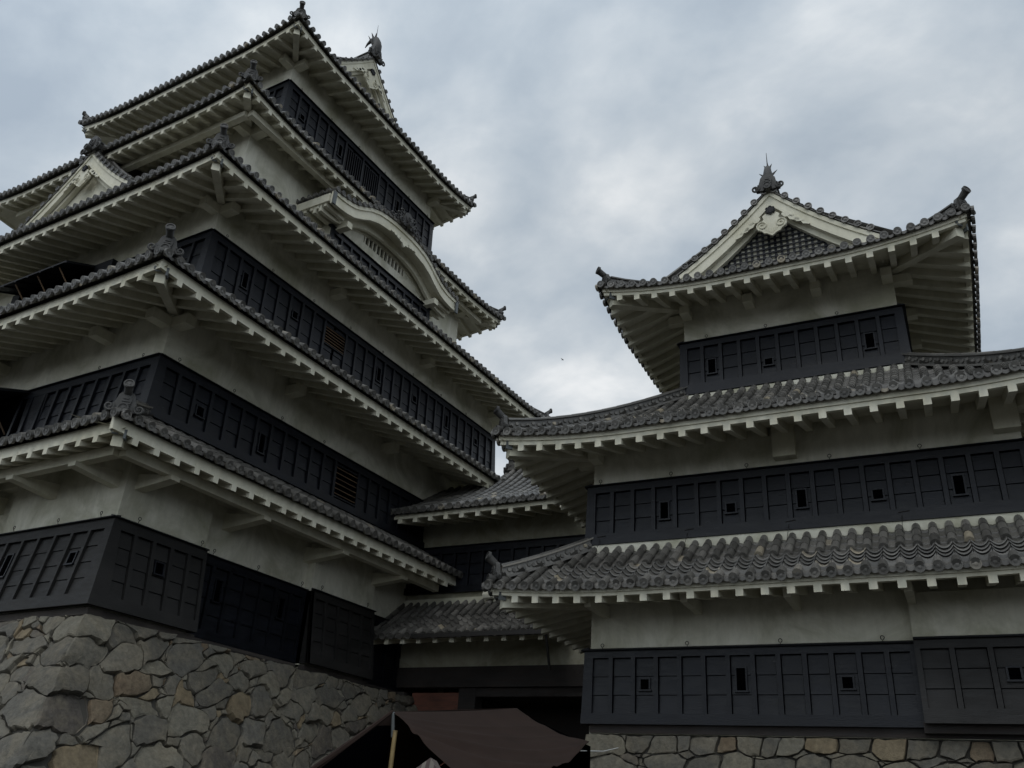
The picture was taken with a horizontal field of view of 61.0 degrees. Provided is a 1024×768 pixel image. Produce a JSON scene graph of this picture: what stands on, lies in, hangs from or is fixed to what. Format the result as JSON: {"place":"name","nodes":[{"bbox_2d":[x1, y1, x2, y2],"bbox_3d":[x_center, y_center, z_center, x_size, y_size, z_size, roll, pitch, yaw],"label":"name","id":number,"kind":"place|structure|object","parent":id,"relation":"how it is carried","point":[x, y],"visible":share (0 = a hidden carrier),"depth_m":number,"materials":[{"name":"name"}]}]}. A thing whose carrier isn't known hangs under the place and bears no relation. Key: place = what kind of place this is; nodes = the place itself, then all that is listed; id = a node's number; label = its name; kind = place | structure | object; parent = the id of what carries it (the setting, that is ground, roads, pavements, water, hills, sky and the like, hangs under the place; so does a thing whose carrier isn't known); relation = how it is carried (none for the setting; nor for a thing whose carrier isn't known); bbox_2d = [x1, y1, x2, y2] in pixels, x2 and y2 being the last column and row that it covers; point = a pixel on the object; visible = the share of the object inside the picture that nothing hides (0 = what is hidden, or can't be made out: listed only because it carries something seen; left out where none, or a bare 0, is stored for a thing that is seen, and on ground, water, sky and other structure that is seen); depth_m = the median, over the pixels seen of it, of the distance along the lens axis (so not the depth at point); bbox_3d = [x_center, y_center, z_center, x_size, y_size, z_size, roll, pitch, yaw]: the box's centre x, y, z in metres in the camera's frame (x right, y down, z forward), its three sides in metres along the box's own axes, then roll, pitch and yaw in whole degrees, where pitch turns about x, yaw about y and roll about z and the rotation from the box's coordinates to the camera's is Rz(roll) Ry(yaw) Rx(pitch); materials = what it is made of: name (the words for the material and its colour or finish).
{"place":"outdoors","nodes":[
{"label":"outdoors","id":0,"kind":"place"},
{"bbox_2d":[0,0,1023,476],"label":"sky","id":1,"kind":"structure","parent":0,"point":[622,138],"materials":[{"name":"grey"}]},
{"label":"ground","id":2,"kind":"structure","parent":0,"visible":0},
{"bbox_2d":[0,614,417,767],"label":"stone base","id":3,"kind":"object","parent":2,"relation":"on","point":[87,691],"visible":0.78,"depth_m":17.25,"materials":[{"name":"grey stone"}]},
{"bbox_2d":[0,1,551,696],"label":"castle keep","id":4,"kind":"structure","parent":3,"relation":"on","point":[252,391],"depth_m":23.93,"materials":[{"name":"paint"}]},
{"bbox_2d":[311,708,617,767],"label":"canopy","id":5,"kind":"object","parent":2,"relation":"on","point":[495,738],"visible":0.98,"depth_m":11.40,"materials":[{"name":"brown fabric"}]},
{"bbox_2d":[417,758,439,767],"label":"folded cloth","id":6,"kind":"object","parent":5,"relation":"hanging from","point":[430,763],"visible":1,"depth_m":8.23,"materials":[{"name":"white fabric"}]},
{"bbox_2d":[374,459,588,765],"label":"connecting wing","id":7,"kind":"structure","parent":2,"relation":"on","point":[465,642],"depth_m":25.14,"materials":[{"name":"grey tile"}]},
{"bbox_2d":[412,693,458,765],"bbox_3d":[-2.227,9.792,24.498,1.590,2.072,0.060,-10,-30,25],"label":"door","id":8,"kind":"structure","parent":7,"relation":"in","point":[423,701],"depth_m":24.83,"materials":[{"name":"brown wood"}]},
{"bbox_2d":[585,734,1023,767],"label":"stone base","id":9,"kind":"object","parent":2,"relation":"on","point":[644,751],"visible":0.97,"depth_m":15.80,"materials":[{"name":"grey stone"}]},
{"bbox_2d":[482,154,1023,741],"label":"corner tower","id":10,"kind":"structure","parent":9,"relation":"on","point":[790,496],"depth_m":17.71,"materials":[{"name":"paint"}]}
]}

